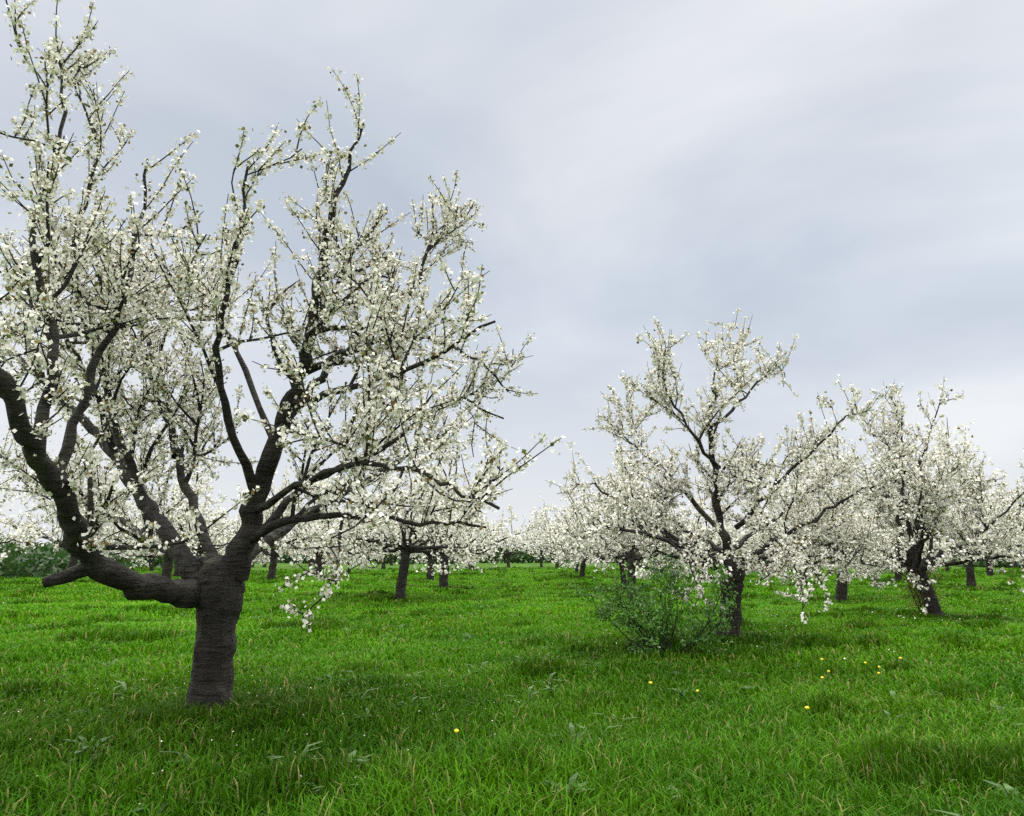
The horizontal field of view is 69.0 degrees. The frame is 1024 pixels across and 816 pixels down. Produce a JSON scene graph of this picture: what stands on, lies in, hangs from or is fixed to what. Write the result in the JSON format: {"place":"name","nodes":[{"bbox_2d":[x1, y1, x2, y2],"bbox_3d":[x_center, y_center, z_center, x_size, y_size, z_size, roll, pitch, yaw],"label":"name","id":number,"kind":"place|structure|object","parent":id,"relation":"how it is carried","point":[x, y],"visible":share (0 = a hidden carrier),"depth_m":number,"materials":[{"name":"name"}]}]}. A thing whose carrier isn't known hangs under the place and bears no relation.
{"place":"outdoors","nodes":[
{"label":"outdoors","id":0,"kind":"place"},
{"bbox_2d":[0,556,1023,815],"bbox_3d":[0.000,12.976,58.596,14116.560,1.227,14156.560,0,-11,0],"label":"meadow ground","id":1,"kind":"structure","parent":0,"point":[377,566],"depth_m":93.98,"materials":[{"name":"green plant"}]},
{"bbox_2d":[0,467,47,561],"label":"cherry tree","id":2,"kind":"object","parent":1,"relation":"on","point":[18,536],"visible":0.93,"depth_m":29.60,"materials":[{"name":"white plant"}]},
{"bbox_2d":[2,439,144,582],"bbox_3d":[-23.196,5.768,40.981,7.630,8.104,7.913,11,-16,-43],"label":"cherry tree","id":3,"kind":"object","parent":1,"relation":"on","point":[59,542],"visible":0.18,"depth_m":40.39,"materials":[{"name":"white plant"}]},
{"bbox_2d":[36,479,153,563],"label":"cherry tree","id":4,"kind":"object","parent":1,"relation":"on","point":[48,534],"visible":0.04,"depth_m":56.87,"materials":[{"name":"white plant"}]},
{"bbox_2d":[110,526,188,570],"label":"cherry tree","id":5,"kind":"object","parent":1,"relation":"on","point":[149,555],"visible":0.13,"depth_m":68.27,"materials":[{"name":"white plant"}]},
{"bbox_2d":[86,421,236,579],"bbox_3d":[-14.666,4.288,32.183,6.437,7.531,5.178,-4,-12,18],"label":"cherry tree","id":6,"kind":"object","parent":1,"relation":"on","point":[167,567],"visible":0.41,"depth_m":31.51,"materials":[{"name":"white plant"}]},
{"bbox_2d":[114,474,228,576],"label":"cherry tree","id":7,"kind":"object","parent":1,"relation":"on","point":[209,487],"visible":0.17,"depth_m":50.72,"materials":[{"name":"white plant"}]},
{"bbox_2d":[188,502,227,555],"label":"cherry tree","id":8,"kind":"object","parent":1,"relation":"on","point":[199,553],"visible":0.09,"depth_m":81.35,"materials":[{"name":"white plant"}]},
{"bbox_2d":[212,490,291,560],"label":"cherry tree","id":9,"kind":"object","parent":1,"relation":"on","point":[227,536],"visible":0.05,"depth_m":60.31,"materials":[{"name":"white plant"}]},
{"bbox_2d":[232,487,310,563],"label":"cherry tree","id":10,"kind":"object","parent":1,"relation":"on","point":[264,552],"visible":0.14,"depth_m":72.12,"materials":[{"name":"white plant"}]},
{"bbox_2d":[214,468,348,579],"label":"cherry tree","id":11,"kind":"object","parent":1,"relation":"on","point":[273,553],"visible":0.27,"depth_m":42.96,"materials":[{"name":"white plant"}]},
{"bbox_2d":[0,0,564,715],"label":"cherry tree","id":12,"kind":"object","parent":1,"relation":"on","point":[210,586],"visible":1,"depth_m":7.01,"materials":[{"name":"white plant"}]},
{"bbox_2d":[293,519,324,568],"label":"cherry tree","id":13,"kind":"object","parent":1,"relation":"on","point":[305,555],"visible":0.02,"depth_m":93.97,"materials":[{"name":"white plant"}]},
{"bbox_2d":[281,520,351,568],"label":"cherry tree","id":14,"kind":"object","parent":1,"relation":"on","point":[310,562],"visible":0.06,"depth_m":84.23,"materials":[{"name":"white plant"}]},
{"bbox_2d":[278,470,383,575],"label":"cherry tree","id":15,"kind":"object","parent":1,"relation":"on","point":[318,559],"visible":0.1,"depth_m":53.66,"materials":[{"name":"white plant"}]},
{"bbox_2d":[303,506,380,572],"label":"cherry tree","id":16,"kind":"object","parent":1,"relation":"on","point":[349,554],"visible":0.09,"depth_m":64.46,"materials":[{"name":"white plant"}]},
{"bbox_2d":[352,520,398,565],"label":"cherry tree","id":17,"kind":"object","parent":1,"relation":"on","point":[378,553],"visible":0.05,"depth_m":93.62,"materials":[{"name":"white plant"}]},
{"bbox_2d":[352,508,414,569],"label":"cherry tree","id":18,"kind":"object","parent":1,"relation":"on","point":[383,566],"visible":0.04,"depth_m":76.51,"materials":[{"name":"white plant"}]},
{"bbox_2d":[374,528,399,565],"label":"cherry tree","id":19,"kind":"object","parent":1,"relation":"on","point":[391,561],"visible":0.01,"depth_m":115.08,"materials":[{"name":"plant"}]},
{"bbox_2d":[292,443,514,601],"bbox_3d":[-3.966,4.029,28.133,8.378,6.589,7.900,4,-12,-18],"label":"cherry tree","id":20,"kind":"object","parent":1,"relation":"on","point":[407,547],"visible":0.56,"depth_m":27.61,"materials":[{"name":"white plant"}]},
{"bbox_2d":[363,459,506,579],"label":"cherry tree","id":21,"kind":"object","parent":1,"relation":"on","point":[430,563],"visible":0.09,"depth_m":47.02,"materials":[{"name":"white plant"}]},
{"bbox_2d":[399,494,491,573],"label":"cherry tree","id":22,"kind":"object","parent":1,"relation":"on","point":[425,556],"visible":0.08,"depth_m":57.18,"materials":[{"name":"white plant"}]},
{"bbox_2d":[373,419,540,587],"bbox_3d":[-2.853,4.923,37.293,8.560,8.552,8.114,-9,-14,39],"label":"cherry tree","id":23,"kind":"object","parent":1,"relation":"on","point":[443,580],"visible":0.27,"depth_m":36.47,"materials":[{"name":"white plant"}]},
{"bbox_2d":[457,522,498,569],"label":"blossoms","id":24,"kind":"object","parent":1,"relation":"on","point":[497,526],"visible":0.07,"depth_m":69.91,"materials":[{"name":"white plant"}]},
{"bbox_2d":[450,511,514,567],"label":"cherry tree","id":25,"kind":"object","parent":1,"relation":"on","point":[469,564],"visible":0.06,"depth_m":83.37,"materials":[{"name":"white plant"}]},
{"bbox_2d":[2,599,1006,755],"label":"dandelions","id":26,"kind":"object","parent":1,"relation":"on","point":[456,731],"visible":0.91,"depth_m":8.64,"materials":[{"name":"yellow plant"}]},
{"bbox_2d":[0,536,1022,578],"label":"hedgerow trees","id":27,"kind":"object","parent":1,"relation":"on","point":[37,561],"visible":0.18,"depth_m":62.18,"materials":[{"name":"green plant"}]},
{"bbox_2d":[5,606,1018,810],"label":"fallen petals","id":28,"kind":"object","parent":1,"relation":"on","point":[445,685],"visible":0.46,"depth_m":8.03,"materials":[{"name":"white plant"}]},
{"bbox_2d":[10,595,1023,815],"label":"meadow weeds","id":29,"kind":"object","parent":1,"relation":"on","point":[681,694],"visible":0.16,"depth_m":6.44,"materials":[{"name":"green plant"}]},
{"bbox_2d":[492,504,544,567],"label":"cherry tree","id":30,"kind":"object","parent":1,"relation":"on","point":[508,554],"visible":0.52,"depth_m":104.04,"materials":[{"name":"white plant"}]},
{"bbox_2d":[508,504,556,566],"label":"cherry tree","id":31,"kind":"object","parent":1,"relation":"on","point":[541,525],"visible":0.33,"depth_m":92.11,"materials":[{"name":"white plant"}]},
{"bbox_2d":[525,510,568,566],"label":"cherry tree","id":32,"kind":"object","parent":1,"relation":"on","point":[538,551],"visible":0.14,"depth_m":85.08,"materials":[{"name":"white plant"}]},
{"bbox_2d":[513,494,603,567],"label":"cherry tree","id":33,"kind":"object","parent":1,"relation":"on","point":[545,508],"visible":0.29,"depth_m":75.65,"materials":[{"name":"white plant"}]},
{"bbox_2d":[538,505,613,572],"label":"cherry tree","id":34,"kind":"object","parent":1,"relation":"on","point":[576,564],"visible":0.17,"depth_m":62.69,"materials":[{"name":"white plant"}]},
{"bbox_2d":[521,472,635,577],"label":"cherry tree","id":35,"kind":"object","parent":1,"relation":"on","point":[582,566],"visible":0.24,"depth_m":51.54,"materials":[{"name":"white plant"}]},
{"bbox_2d":[543,445,706,597],"bbox_3d":[5.024,4.742,30.954,6.863,6.667,5.829,-5,-12,25],"label":"cherry tree","id":36,"kind":"object","parent":1,"relation":"on","point":[630,557],"visible":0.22,"depth_m":30.50,"materials":[{"name":"white plant"}]},
{"bbox_2d":[556,477,711,588],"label":"cherry tree","id":37,"kind":"object","parent":1,"relation":"on","point":[623,579],"visible":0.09,"depth_m":38.85,"materials":[{"name":"white plant"}]},
{"bbox_2d":[562,550,738,657],"bbox_3d":[2.417,3.282,12.359,2.645,1.826,2.480,10,-15,-41],"label":"green shrub","id":38,"kind":"object","parent":1,"relation":"on","point":[649,629],"visible":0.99,"depth_m":12.42,"materials":[{"name":"green plant"}]},
{"bbox_2d":[638,502,720,559],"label":"cherry tree","id":39,"kind":"object","parent":1,"relation":"on","point":[673,511],"visible":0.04,"depth_m":59.50,"materials":[{"name":"white plant"}]},
{"bbox_2d":[662,475,775,579],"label":"cherry tree","id":40,"kind":"object","parent":1,"relation":"on","point":[696,524],"visible":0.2,"depth_m":50.85,"materials":[{"name":"white plant"}]},
{"bbox_2d":[702,509,748,556],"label":"cherry tree","id":41,"kind":"object","parent":1,"relation":"on","point":[715,537],"visible":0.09,"depth_m":81.87,"materials":[{"name":"white plant"}]},
{"bbox_2d":[545,308,915,638],"bbox_3d":[4.565,1.214,15.083,7.787,7.033,7.252,0,-11,0],"label":"cherry tree","id":42,"kind":"object","parent":1,"relation":"on","point":[629,506],"visible":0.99,"depth_m":14.44,"materials":[{"name":"white plant"}]},
{"bbox_2d":[718,509,792,568],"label":"cherry tree","id":43,"kind":"object","parent":1,"relation":"on","point":[740,553],"visible":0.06,"depth_m":69.77,"materials":[{"name":"white plant"}]},
{"bbox_2d":[726,450,869,584],"bbox_3d":[15.669,5.823,40.652,8.332,8.041,7.679,-5,-12,24],"label":"cherry tree","id":44,"kind":"object","parent":1,"relation":"on","point":[763,534],"visible":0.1,"depth_m":40.61,"materials":[{"name":"white plant"}]},
{"bbox_2d":[778,504,849,573],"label":"cherry tree","id":45,"kind":"object","parent":1,"relation":"on","point":[828,548],"visible":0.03,"depth_m":55.70,"materials":[{"name":"white plant"}]},
{"bbox_2d":[730,425,966,601],"bbox_3d":[13.077,4.139,29.581,9.059,7.291,7.946,-5,-12,26],"label":"cherry tree","id":46,"kind":"object","parent":1,"relation":"on","point":[841,590],"visible":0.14,"depth_m":29.36,"materials":[{"name":"white plant"}]},
{"bbox_2d":[766,378,1023,616],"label":"cherry tree","id":47,"kind":"object","parent":1,"relation":"on","point":[923,500],"visible":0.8,"depth_m":20.50,"materials":[{"name":"white plant"}]},
{"bbox_2d":[850,496,959,579],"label":"cherry tree","id":48,"kind":"object","parent":1,"relation":"on","point":[898,576],"visible":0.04,"depth_m":45.95,"materials":[{"name":"white plant"}]},
{"bbox_2d":[892,554,946,611],"bbox_3d":[11.786,5.121,21.420,1.552,1.932,1.593,0,-11,0],"label":"ivy shrub","id":49,"kind":"object","parent":1,"relation":"on","point":[915,593],"visible":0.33,"depth_m":21.29,"materials":[{"name":"green plant"}]},
{"bbox_2d":[896,516,957,558],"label":"cherry tree","id":50,"kind":"object","parent":1,"relation":"on","point":[927,550],"visible":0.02,"depth_m":62.39,"materials":[{"name":"white plant"}]},
{"bbox_2d":[905,507,983,571],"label":"cherry tree","id":51,"kind":"object","parent":1,"relation":"on","point":[946,568],"visible":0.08,"depth_m":71.86,"materials":[{"name":"white plant"}]},
{"bbox_2d":[872,419,1023,585],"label":"cherry tree","id":52,"kind":"object","parent":1,"relation":"on","point":[970,576],"visible":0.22,"depth_m":36.02,"materials":[{"name":"white plant"}]},
{"bbox_2d":[915,468,1023,575],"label":"cherry tree","id":53,"kind":"object","parent":1,"relation":"on","point":[988,572],"visible":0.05,"depth_m":50.28,"materials":[{"name":"white plant"}]},
{"bbox_2d":[981,476,1023,550],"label":"cherry tree","id":54,"kind":"object","parent":1,"relation":"on","point":[1016,544],"visible":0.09,"depth_m":60.57,"materials":[{"name":"white plant"}]},
{"bbox_2d":[1001,504,1023,568],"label":"cherry tree","id":55,"kind":"object","parent":1,"relation":"on","point":[1022,565],"visible":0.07,"depth_m":71.57,"materials":[{"name":"white plant"}]},
{"bbox_2d":[0,0,1023,553],"label":"sky","id":56,"kind":"structure","parent":0,"point":[846,177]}
]}

